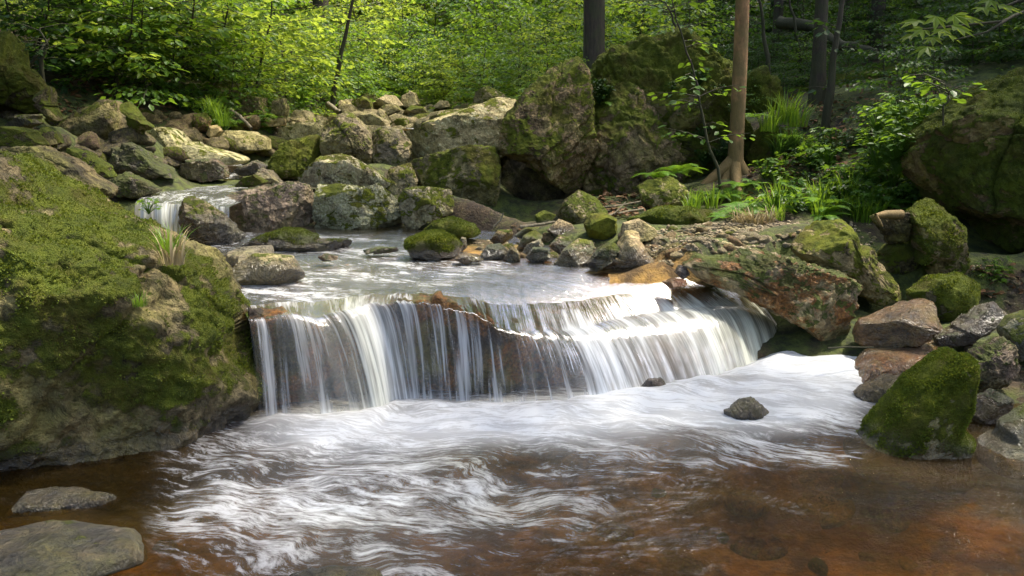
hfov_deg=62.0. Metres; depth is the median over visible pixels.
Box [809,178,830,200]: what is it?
grass tuft
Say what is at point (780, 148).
grass tuft
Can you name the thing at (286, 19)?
bush
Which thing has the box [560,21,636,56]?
bush
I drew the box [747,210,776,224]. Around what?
grass tuft
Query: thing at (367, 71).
bush
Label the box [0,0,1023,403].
ground
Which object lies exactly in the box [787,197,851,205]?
fern
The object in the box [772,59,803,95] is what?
bush
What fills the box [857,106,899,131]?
leafy herb
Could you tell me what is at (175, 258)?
grass tuft
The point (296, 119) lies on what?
stone
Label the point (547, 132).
boulder
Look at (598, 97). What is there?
leafy herb
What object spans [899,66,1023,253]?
boulder
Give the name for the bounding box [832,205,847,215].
grass tuft
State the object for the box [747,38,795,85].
bush
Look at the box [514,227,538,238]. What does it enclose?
cobble
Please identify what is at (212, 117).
leafy herb
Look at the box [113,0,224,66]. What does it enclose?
bush
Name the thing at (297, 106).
leafy herb
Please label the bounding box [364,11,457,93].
bush
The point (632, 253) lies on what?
boulder
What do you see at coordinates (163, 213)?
waterfall
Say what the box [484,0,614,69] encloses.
bush
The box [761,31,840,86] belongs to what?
bush
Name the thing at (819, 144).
leafy herb
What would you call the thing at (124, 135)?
stone
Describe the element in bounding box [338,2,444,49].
bush
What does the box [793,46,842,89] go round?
bush
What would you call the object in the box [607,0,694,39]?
bush
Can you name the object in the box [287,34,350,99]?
bush
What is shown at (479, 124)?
boulder
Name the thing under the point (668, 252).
cobble
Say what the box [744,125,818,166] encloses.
boulder
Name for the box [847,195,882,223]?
grass tuft
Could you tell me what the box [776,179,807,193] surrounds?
leafy herb
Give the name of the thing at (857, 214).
grass tuft
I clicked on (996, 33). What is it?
bush
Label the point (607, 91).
leafy herb
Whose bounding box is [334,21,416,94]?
bush
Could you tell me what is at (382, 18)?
young tree
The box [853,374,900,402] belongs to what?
boulder
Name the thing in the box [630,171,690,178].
fern
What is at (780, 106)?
grass tuft
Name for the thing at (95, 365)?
boulder
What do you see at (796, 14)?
forest tree
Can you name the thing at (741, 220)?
grass tuft
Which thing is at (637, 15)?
bush
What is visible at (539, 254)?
cobble
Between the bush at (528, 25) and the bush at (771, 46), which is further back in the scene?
the bush at (528, 25)
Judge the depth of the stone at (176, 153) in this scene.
9.31 m
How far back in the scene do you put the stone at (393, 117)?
14.12 m
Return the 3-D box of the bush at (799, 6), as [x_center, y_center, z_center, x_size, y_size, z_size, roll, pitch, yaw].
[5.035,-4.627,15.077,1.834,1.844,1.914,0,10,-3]
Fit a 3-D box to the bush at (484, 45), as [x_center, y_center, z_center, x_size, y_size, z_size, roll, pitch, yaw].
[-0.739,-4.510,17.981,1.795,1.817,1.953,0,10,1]
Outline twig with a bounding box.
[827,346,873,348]
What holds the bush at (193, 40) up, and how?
on the ground
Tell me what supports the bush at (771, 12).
on the ground
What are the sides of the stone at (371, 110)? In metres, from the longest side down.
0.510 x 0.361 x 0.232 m
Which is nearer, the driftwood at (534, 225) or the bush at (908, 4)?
the driftwood at (534, 225)
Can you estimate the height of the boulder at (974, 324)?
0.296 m
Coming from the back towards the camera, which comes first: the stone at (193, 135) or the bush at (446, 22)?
the bush at (446, 22)
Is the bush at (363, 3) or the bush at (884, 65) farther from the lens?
the bush at (363, 3)
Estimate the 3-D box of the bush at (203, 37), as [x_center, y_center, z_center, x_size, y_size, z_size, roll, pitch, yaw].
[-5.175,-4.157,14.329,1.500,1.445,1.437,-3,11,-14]
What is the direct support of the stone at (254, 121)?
on the ground
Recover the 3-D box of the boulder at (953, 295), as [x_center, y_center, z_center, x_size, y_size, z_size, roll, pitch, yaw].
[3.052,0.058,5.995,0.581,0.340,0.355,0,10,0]
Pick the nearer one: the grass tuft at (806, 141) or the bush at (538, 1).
the grass tuft at (806, 141)
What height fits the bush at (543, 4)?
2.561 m
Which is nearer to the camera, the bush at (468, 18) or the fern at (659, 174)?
the fern at (659, 174)
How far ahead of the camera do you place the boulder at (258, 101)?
11.87 m
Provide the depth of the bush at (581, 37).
15.15 m
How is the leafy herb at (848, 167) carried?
on the ground
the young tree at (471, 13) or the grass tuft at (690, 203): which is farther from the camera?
the young tree at (471, 13)
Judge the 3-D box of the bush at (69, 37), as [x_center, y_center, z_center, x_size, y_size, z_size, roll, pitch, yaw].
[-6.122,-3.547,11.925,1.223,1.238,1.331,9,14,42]
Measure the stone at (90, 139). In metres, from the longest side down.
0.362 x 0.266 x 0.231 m
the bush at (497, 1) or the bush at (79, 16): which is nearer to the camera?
the bush at (79, 16)
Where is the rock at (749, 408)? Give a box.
[723,396,768,419]
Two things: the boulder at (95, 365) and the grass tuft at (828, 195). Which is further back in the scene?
the grass tuft at (828, 195)
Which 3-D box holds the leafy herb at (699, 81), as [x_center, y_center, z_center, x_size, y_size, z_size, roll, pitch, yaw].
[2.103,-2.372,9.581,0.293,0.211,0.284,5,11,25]
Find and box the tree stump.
[869,210,911,243]
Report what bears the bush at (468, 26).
on the ground
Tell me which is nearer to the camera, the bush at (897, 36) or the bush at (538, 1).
the bush at (897, 36)
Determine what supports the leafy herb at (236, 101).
on the ground
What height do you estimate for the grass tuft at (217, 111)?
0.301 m
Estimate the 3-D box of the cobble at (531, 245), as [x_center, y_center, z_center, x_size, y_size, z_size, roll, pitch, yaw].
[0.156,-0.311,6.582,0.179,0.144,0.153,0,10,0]
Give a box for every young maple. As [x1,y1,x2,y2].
[0,0,158,68]
[0,0,186,75]
[18,0,239,98]
[118,0,278,93]
[137,0,315,79]
[189,0,353,92]
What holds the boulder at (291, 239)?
on the ground
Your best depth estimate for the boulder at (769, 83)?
11.63 m
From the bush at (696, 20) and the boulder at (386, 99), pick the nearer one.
the boulder at (386, 99)
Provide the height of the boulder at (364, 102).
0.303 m
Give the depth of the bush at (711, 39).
17.47 m
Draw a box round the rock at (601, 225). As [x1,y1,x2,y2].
[583,212,616,239]
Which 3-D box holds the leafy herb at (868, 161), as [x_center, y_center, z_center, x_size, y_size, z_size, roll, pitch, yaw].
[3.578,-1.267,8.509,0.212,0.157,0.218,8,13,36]
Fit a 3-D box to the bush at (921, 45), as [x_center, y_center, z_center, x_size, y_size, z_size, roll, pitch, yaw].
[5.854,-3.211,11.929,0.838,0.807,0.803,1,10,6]
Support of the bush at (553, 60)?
on the ground
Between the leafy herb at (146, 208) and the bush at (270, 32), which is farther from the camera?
the bush at (270, 32)
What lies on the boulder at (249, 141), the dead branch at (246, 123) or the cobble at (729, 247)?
the dead branch at (246, 123)
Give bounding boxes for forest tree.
[313,0,329,58]
[583,0,604,72]
[696,0,705,35]
[748,0,750,53]
[770,0,783,64]
[788,0,804,31]
[807,0,828,105]
[836,0,851,38]
[866,0,885,50]
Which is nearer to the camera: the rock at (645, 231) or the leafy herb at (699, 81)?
the rock at (645, 231)
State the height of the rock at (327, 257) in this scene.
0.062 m
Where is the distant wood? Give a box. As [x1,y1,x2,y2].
[304,0,662,45]
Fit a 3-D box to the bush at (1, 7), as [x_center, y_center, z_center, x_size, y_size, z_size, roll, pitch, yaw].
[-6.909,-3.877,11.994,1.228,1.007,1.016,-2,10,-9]
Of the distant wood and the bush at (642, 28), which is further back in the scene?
the distant wood
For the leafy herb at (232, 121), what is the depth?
11.16 m
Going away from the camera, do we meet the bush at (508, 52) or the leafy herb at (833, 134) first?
the leafy herb at (833, 134)
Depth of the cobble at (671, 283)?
5.64 m
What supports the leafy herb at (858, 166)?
on the ground
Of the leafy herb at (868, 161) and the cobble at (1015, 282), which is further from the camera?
the leafy herb at (868, 161)
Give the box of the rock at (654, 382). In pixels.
[640,377,665,386]
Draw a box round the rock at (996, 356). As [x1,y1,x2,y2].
[967,335,1020,391]
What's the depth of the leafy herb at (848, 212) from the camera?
7.77 m
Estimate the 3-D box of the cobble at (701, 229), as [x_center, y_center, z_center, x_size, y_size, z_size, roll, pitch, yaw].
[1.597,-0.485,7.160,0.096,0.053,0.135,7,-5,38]
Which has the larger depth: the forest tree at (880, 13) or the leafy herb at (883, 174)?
the forest tree at (880, 13)
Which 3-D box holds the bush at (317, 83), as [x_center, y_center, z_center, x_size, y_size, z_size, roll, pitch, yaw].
[-3.653,-3.831,15.540,2.028,1.885,2.792,6,12,30]
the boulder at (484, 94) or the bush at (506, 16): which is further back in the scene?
the bush at (506, 16)
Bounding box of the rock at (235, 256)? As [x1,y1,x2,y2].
[224,245,273,265]
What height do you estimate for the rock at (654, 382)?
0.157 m
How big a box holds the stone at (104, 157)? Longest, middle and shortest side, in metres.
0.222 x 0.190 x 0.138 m
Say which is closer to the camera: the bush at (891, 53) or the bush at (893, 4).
the bush at (891, 53)
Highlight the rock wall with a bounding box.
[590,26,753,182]
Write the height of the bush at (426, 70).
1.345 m
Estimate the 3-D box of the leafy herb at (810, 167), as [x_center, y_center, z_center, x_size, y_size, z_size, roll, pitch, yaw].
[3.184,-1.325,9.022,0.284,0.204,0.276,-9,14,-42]
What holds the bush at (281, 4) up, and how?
on the ground
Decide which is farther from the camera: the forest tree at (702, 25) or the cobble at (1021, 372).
the forest tree at (702, 25)
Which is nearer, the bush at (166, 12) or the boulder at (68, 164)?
the boulder at (68, 164)
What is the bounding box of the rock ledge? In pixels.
[248,290,769,405]
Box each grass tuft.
[127,287,151,306]
[137,220,198,253]
[146,227,210,265]
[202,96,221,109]
[207,96,234,118]
[213,104,235,125]
[676,188,711,208]
[687,185,707,207]
[697,185,730,208]
[722,184,747,202]
[723,204,749,222]
[732,210,761,224]
[737,205,770,224]
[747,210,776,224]
[749,107,788,131]
[754,205,782,222]
[759,98,806,124]
[759,128,799,155]
[760,178,811,206]
[762,193,790,220]
[763,121,804,149]
[767,179,795,195]
[771,85,806,122]
[775,127,817,152]
[777,98,815,126]
[800,176,825,196]
[806,178,834,199]
[808,197,834,219]
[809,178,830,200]
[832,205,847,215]
[833,167,863,198]
[835,191,857,208]
[843,191,857,207]
[843,197,875,222]
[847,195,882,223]
[852,179,883,204]
[865,192,889,220]
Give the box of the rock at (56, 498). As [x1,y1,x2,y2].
[11,486,116,512]
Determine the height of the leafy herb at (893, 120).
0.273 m
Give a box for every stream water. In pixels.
[0,351,1023,575]
[136,184,270,206]
[210,226,717,304]
[225,164,243,178]
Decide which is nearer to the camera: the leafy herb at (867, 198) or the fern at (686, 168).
the leafy herb at (867, 198)
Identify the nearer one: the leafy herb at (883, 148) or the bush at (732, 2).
the leafy herb at (883, 148)
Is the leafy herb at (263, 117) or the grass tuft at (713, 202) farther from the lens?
the leafy herb at (263, 117)
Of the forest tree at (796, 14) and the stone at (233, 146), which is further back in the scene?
the forest tree at (796, 14)
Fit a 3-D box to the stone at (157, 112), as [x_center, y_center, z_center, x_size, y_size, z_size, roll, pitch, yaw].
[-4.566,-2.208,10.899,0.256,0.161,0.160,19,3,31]
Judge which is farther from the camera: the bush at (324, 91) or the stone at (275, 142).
the bush at (324, 91)
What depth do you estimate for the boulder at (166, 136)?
9.84 m
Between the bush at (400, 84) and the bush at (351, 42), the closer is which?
the bush at (400, 84)
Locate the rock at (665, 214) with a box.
[627,204,714,224]
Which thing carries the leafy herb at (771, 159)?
on the ground
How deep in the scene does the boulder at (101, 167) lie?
6.56 m
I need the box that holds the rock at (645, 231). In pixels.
[617,218,656,241]
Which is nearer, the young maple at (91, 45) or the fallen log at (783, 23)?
the young maple at (91, 45)
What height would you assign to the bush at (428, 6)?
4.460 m
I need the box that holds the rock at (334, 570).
[289,565,382,575]
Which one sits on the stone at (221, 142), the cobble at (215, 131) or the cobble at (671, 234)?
the cobble at (215, 131)
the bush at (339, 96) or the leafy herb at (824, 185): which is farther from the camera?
the bush at (339, 96)
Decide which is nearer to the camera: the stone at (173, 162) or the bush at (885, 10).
the stone at (173, 162)
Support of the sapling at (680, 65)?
on the ground
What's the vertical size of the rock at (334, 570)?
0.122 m
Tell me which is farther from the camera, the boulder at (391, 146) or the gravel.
the boulder at (391, 146)
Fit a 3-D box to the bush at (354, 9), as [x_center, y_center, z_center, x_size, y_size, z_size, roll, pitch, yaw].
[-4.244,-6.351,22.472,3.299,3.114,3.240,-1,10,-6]
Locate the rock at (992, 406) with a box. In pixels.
[972,389,1013,423]
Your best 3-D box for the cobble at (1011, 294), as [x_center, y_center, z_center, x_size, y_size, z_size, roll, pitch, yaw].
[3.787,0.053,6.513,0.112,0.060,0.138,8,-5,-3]
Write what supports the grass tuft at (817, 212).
on the ground
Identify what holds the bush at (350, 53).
on the ground
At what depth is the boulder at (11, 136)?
6.46 m
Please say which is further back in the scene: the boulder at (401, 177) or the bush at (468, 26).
the bush at (468, 26)
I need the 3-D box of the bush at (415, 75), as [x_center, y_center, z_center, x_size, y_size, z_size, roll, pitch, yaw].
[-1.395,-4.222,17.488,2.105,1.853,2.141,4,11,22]
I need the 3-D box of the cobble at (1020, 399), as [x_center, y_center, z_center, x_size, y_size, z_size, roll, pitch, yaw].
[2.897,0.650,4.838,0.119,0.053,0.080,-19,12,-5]
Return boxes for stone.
[0,110,19,119]
[44,118,63,126]
[57,134,71,150]
[74,138,95,152]
[77,131,99,149]
[99,152,109,161]
[101,140,121,155]
[107,128,139,143]
[127,127,155,145]
[140,109,154,114]
[142,112,162,123]
[144,146,155,152]
[150,109,162,115]
[163,146,187,161]
[164,121,189,129]
[164,156,180,167]
[168,111,181,118]
[177,113,197,122]
[181,128,202,141]
[206,136,228,150]
[224,137,239,152]
[231,125,243,130]
[238,115,260,130]
[255,151,264,156]
[260,148,275,155]
[269,136,287,149]
[288,117,306,122]
[290,110,318,121]
[317,115,327,123]
[318,114,337,116]
[338,103,359,113]
[350,111,362,116]
[358,112,376,118]
[364,109,387,115]
[367,125,381,134]
[388,113,403,121]
[393,125,405,130]
[397,110,406,115]
[406,117,417,123]
[413,113,429,118]
[413,117,425,128]
[424,104,433,109]
[426,112,436,119]
[453,103,469,108]
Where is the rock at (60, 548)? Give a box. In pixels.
[0,520,143,575]
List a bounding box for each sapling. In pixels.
[7,23,91,81]
[23,37,84,71]
[283,0,407,105]
[608,0,734,35]
[630,0,754,190]
[717,0,770,74]
[758,0,812,73]
[788,0,862,137]
[895,0,1023,58]
[902,74,986,125]
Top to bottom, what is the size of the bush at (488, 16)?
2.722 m
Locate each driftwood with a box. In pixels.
[325,101,341,113]
[519,221,554,228]
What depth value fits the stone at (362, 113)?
14.39 m
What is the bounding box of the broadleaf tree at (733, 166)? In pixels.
[701,0,750,198]
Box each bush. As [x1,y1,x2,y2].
[0,0,62,40]
[0,0,77,21]
[0,0,109,78]
[0,0,152,75]
[3,0,259,100]
[7,0,227,108]
[30,1,104,72]
[33,1,132,48]
[50,0,239,110]
[90,2,254,108]
[92,7,172,68]
[112,1,179,55]
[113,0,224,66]
[146,0,290,43]
[147,42,219,108]
[149,0,293,106]
[155,0,226,77]
[155,0,309,67]
[159,1,244,66]
[164,0,256,68]
[186,2,309,111]
[191,37,275,116]
[201,12,296,81]
[204,0,326,66]
[216,2,302,93]
[232,1,362,120]
[235,5,301,71]
[236,4,308,67]
[246,26,342,113]
[250,25,310,80]
[252,25,375,110]
[262,32,316,84]
[266,3,353,43]
[269,0,321,52]
[284,0,352,62]
[286,13,344,87]
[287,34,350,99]
[288,10,388,100]
[288,29,400,102]
[291,39,356,105]
[292,60,350,110]
[296,0,400,88]
[297,0,366,25]
[303,0,407,71]
[305,0,416,75]
[306,20,377,88]
[321,13,421,98]
[322,60,376,107]
[325,53,391,98]
[334,0,417,76]
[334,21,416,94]
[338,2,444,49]
[343,49,385,95]
[347,38,436,90]
[358,0,443,90]
[362,0,492,64]
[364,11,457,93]
[377,30,461,93]
[379,38,447,100]
[381,0,484,85]
[388,33,447,96]
[396,35,480,104]
[399,0,491,56]
[401,0,501,44]
[407,1,470,61]
[407,52,461,105]
[411,28,483,102]
[417,0,520,77]
[419,62,464,107]
[421,43,503,108]
[424,1,499,60]
[429,15,498,89]
[433,0,571,102]
[436,33,501,100]
[440,12,496,86]
[444,35,523,108]
[446,0,562,50]
[446,57,471,100]
[448,0,514,44]
[452,52,523,107]
[452,62,506,106]
[457,0,572,75]
[457,23,519,76]
[465,31,536,95]
[471,7,565,93]
[472,0,574,80]
[472,52,547,94]
[480,36,552,99]
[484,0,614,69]
[488,0,561,41]
[490,1,570,80]
[498,0,605,78]
[498,26,559,82]
[499,0,644,54]
[502,33,557,94]
[504,12,582,95]
[505,51,533,95]
[510,64,544,96]
[510,81,534,98]
[516,37,582,88]
[523,0,632,69]
[533,0,631,79]
[550,1,670,45]
[552,5,632,55]
[552,55,590,70]
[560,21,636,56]
[566,0,676,56]
[580,0,675,52]
[581,0,725,45]
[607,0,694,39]
[617,0,756,42]
[621,29,665,41]
[629,0,728,46]
[630,0,770,34]
[643,17,703,42]
[644,0,733,56]
[648,9,710,45]
[664,0,760,42]
[667,0,767,48]
[668,0,759,31]
[683,0,754,54]
[710,38,747,70]
[712,0,790,65]
[722,15,790,73]
[726,0,853,53]
[745,65,775,112]
[747,30,808,85]
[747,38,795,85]
[748,0,855,60]
[750,0,859,46]
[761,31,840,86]
[771,0,860,84]
[771,35,837,91]
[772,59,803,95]
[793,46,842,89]
[800,0,887,62]
[812,0,918,37]
[825,20,941,102]
[826,48,865,81]
[827,0,910,61]
[828,0,937,21]
[832,0,928,56]
[837,49,882,73]
[843,44,959,122]
[852,41,977,113]
[853,61,948,133]
[863,0,952,40]
[866,0,933,19]
[870,58,898,69]
[871,0,1014,75]
[879,30,930,66]
[890,0,966,26]
[898,0,1019,51]
[900,35,944,66]
[907,0,1023,78]
[915,0,1023,78]
[919,1,989,25]
[921,2,1023,58]
[925,0,1023,57]
[929,0,998,46]
[936,22,971,45]
[951,2,1016,47]
[965,3,1023,69]
[966,1,1023,37]
[986,6,1023,61]
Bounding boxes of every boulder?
[0,126,49,146]
[0,145,118,197]
[0,150,268,471]
[4,114,43,128]
[32,86,62,120]
[38,127,63,148]
[56,99,128,140]
[65,147,116,177]
[108,142,176,179]
[109,171,162,198]
[119,101,154,134]
[149,127,249,164]
[178,158,229,182]
[178,196,245,245]
[199,80,240,107]
[216,181,313,229]
[220,130,271,152]
[229,93,269,116]
[233,253,304,285]
[234,160,267,175]
[240,226,351,251]
[267,134,320,179]
[271,98,289,122]
[277,120,326,140]
[298,153,390,187]
[312,183,401,228]
[319,111,373,164]
[336,99,353,108]
[353,96,372,108]
[360,113,389,126]
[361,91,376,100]
[372,126,412,165]
[373,95,402,109]
[376,109,387,117]
[380,104,402,115]
[385,163,418,194]
[390,118,408,125]
[398,186,453,229]
[401,91,420,107]
[403,105,428,113]
[403,229,463,260]
[404,97,515,161]
[410,144,501,206]
[430,108,463,118]
[433,100,450,109]
[472,85,506,102]
[497,56,599,193]
[554,189,607,224]
[582,81,686,195]
[604,230,653,269]
[637,176,690,208]
[682,248,862,340]
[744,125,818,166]
[745,65,785,112]
[790,219,901,305]
[852,298,942,347]
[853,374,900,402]
[856,346,980,459]
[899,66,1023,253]
[905,197,970,274]
[906,271,980,321]
[933,301,1007,345]
[976,403,1023,460]
[996,310,1023,360]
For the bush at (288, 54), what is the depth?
16.85 m
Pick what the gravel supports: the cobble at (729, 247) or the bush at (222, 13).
the cobble at (729, 247)
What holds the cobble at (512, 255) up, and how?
in the stream water at (523, 281)
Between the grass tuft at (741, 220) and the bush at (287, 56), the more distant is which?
the bush at (287, 56)
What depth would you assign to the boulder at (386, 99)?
15.96 m
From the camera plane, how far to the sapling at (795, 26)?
12.99 m
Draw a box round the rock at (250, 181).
[234,175,267,187]
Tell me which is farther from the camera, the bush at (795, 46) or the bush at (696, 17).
the bush at (696, 17)
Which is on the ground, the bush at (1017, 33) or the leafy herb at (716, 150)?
the bush at (1017, 33)
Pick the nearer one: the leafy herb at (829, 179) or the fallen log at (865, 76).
the leafy herb at (829, 179)
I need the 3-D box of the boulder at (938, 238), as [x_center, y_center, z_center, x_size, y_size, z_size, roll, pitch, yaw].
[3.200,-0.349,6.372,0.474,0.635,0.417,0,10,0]
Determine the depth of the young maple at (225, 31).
11.11 m
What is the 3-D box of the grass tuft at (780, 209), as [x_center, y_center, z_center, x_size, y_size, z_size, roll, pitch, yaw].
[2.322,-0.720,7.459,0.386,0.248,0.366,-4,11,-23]
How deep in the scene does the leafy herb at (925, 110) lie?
7.68 m
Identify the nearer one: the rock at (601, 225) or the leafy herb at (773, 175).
the rock at (601, 225)
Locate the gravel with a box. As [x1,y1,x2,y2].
[472,213,1023,308]
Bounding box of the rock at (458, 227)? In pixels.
[424,215,480,239]
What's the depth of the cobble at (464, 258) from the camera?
6.19 m
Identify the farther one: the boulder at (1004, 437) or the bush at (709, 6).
the bush at (709, 6)
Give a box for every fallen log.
[775,16,874,55]
[793,62,913,90]
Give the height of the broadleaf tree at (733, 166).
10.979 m
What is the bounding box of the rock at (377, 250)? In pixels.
[363,246,398,254]
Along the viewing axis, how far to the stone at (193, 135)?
10.34 m
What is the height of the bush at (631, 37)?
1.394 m
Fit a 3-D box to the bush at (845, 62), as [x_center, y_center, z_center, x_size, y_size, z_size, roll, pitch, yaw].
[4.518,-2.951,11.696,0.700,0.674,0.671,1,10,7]
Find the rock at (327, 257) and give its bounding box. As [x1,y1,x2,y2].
[318,253,337,260]
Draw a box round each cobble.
[206,125,222,137]
[454,252,482,264]
[460,237,466,250]
[480,243,507,259]
[490,229,512,243]
[503,243,514,248]
[504,247,519,261]
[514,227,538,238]
[517,230,542,251]
[519,253,526,257]
[522,239,543,254]
[526,247,551,262]
[535,210,555,222]
[541,236,553,242]
[547,219,574,236]
[548,235,571,254]
[550,252,558,257]
[650,236,670,245]
[659,238,669,243]
[662,278,686,288]
[665,248,679,257]
[666,231,675,237]
[667,226,677,230]
[670,251,683,258]
[674,265,689,278]
[690,237,698,241]
[696,227,707,231]
[716,233,728,237]
[717,248,726,253]
[723,244,735,251]
[725,231,734,235]
[726,236,742,246]
[737,235,745,241]
[738,231,760,241]
[749,240,758,243]
[758,235,772,243]
[782,242,790,247]
[964,346,971,352]
[999,274,1009,282]
[1006,291,1015,297]
[1009,279,1020,285]
[1016,397,1023,402]
[1018,370,1023,376]
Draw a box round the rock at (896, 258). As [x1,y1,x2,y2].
[876,241,919,273]
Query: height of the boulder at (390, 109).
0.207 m
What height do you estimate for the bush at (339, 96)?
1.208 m
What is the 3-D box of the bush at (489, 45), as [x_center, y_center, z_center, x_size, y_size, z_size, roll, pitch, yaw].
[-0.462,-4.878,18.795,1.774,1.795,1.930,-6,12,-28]
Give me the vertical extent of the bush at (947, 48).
0.928 m
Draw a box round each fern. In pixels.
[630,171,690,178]
[652,163,706,175]
[694,191,730,200]
[704,192,749,200]
[706,211,735,221]
[708,187,745,198]
[715,180,766,187]
[716,206,758,211]
[718,202,764,213]
[723,209,769,216]
[732,200,789,215]
[745,113,770,117]
[769,133,804,138]
[786,192,808,196]
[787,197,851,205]
[804,205,859,211]
[810,211,852,220]
[864,201,911,212]
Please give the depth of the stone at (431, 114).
12.62 m
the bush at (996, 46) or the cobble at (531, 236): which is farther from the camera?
the bush at (996, 46)
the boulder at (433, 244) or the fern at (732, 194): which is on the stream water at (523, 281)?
the boulder at (433, 244)
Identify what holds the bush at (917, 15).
on the ground
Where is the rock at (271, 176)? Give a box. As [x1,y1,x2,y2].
[254,168,282,184]
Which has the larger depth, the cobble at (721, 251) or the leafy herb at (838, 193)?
the leafy herb at (838, 193)
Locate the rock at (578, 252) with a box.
[554,238,595,266]
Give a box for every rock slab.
[260,118,285,127]
[854,340,953,382]
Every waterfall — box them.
[141,202,223,238]
[244,288,776,414]
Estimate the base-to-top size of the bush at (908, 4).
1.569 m
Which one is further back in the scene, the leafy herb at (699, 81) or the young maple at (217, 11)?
the young maple at (217, 11)
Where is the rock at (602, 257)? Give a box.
[587,243,619,271]
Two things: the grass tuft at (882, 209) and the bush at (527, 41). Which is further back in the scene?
the bush at (527, 41)
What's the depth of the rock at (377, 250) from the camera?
6.51 m
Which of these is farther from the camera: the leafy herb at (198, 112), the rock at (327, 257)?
the leafy herb at (198, 112)
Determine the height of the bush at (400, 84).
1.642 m
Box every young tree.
[331,0,433,68]
[409,0,481,38]
[441,0,535,41]
[502,1,647,42]
[704,0,829,40]
[756,0,861,31]
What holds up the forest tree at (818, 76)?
on the ground
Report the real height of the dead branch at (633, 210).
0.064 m
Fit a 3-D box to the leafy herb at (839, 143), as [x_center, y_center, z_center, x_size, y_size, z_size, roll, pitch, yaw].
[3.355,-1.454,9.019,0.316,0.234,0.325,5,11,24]
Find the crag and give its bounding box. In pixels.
[0,30,58,113]
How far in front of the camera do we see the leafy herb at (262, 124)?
11.48 m
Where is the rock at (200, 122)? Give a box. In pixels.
[191,112,211,131]
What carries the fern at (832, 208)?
on the ground
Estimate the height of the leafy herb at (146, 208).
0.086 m
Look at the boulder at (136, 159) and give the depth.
8.71 m
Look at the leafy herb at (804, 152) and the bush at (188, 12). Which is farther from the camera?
the bush at (188, 12)
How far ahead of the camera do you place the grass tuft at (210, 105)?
10.33 m
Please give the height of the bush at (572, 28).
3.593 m
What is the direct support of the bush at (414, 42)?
on the ground
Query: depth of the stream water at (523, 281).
5.77 m
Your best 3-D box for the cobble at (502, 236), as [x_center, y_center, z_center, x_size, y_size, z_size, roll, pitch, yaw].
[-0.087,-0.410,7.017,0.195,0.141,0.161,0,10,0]
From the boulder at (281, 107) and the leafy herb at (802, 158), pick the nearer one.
the leafy herb at (802, 158)
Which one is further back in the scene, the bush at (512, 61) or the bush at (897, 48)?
the bush at (512, 61)
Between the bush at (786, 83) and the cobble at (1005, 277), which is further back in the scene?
the bush at (786, 83)
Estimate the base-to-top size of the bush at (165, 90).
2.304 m
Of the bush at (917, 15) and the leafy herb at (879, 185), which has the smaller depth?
the leafy herb at (879, 185)
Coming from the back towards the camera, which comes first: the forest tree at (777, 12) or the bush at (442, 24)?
the bush at (442, 24)
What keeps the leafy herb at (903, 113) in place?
on the ground
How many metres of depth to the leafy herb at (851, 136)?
8.93 m
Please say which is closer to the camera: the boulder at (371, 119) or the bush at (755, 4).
the boulder at (371, 119)
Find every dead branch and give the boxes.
[228,108,252,129]
[604,201,640,207]
[610,208,643,215]
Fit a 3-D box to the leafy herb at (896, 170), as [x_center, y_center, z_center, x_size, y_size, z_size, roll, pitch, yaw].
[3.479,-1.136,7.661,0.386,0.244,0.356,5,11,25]
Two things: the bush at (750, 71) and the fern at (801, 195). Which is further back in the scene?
the bush at (750, 71)
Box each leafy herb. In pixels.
[137,198,161,213]
[166,86,203,110]
[181,101,227,126]
[195,104,244,129]
[203,98,240,116]
[207,111,222,124]
[235,108,269,127]
[249,112,274,129]
[253,113,281,133]
[267,99,272,112]
[281,87,315,109]
[287,102,303,109]
[288,78,316,98]
[367,87,388,100]
[382,79,411,98]
[590,78,610,92]
[592,87,608,103]
[599,84,615,96]
[665,81,681,90]
[686,68,713,85]
[691,149,716,166]
[692,127,710,138]
[707,83,725,92]
[709,146,727,159]
[709,152,726,164]
[714,136,728,153]
[743,177,806,212]
[748,157,783,178]
[762,167,796,184]
[764,165,780,173]
[774,151,800,167]
[775,189,801,198]
[776,174,799,188]
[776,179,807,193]
[778,197,810,211]
[781,201,806,213]
[782,170,805,184]
[785,146,808,158]
[795,145,845,170]
[797,141,832,160]
[797,187,837,211]
[799,154,818,169]
[801,145,839,163]
[802,171,818,183]
[807,126,837,144]
[807,145,848,165]
[808,142,833,153]
[809,150,835,165]
[811,164,846,182]
[813,183,840,194]
[814,139,842,156]
[819,127,847,143]
[822,164,871,187]
[822,177,843,189]
[828,163,880,188]
[828,182,854,198]
[837,186,892,214]
[838,132,868,148]
[838,172,863,184]
[839,200,862,216]
[840,163,858,174]
[843,184,884,200]
[846,159,890,182]
[850,135,905,167]
[851,189,890,210]
[854,131,873,141]
[855,184,875,200]
[856,145,888,167]
[856,153,906,184]
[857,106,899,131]
[857,128,889,147]
[859,155,872,164]
[864,164,915,189]
[865,185,907,205]
[872,90,918,118]
[874,124,911,144]
[874,143,896,164]
[875,100,921,125]
[875,115,924,140]
[875,133,915,159]
[876,99,926,130]
[876,131,908,157]
[877,148,905,174]
[881,134,912,158]
[886,186,922,205]
[891,108,936,131]
[893,180,916,193]
[897,176,915,188]
[900,189,921,203]
[901,196,923,209]
[903,97,947,122]
[911,113,932,126]
[920,87,968,109]
[972,260,1003,278]
[979,267,1009,282]
[981,255,1016,274]

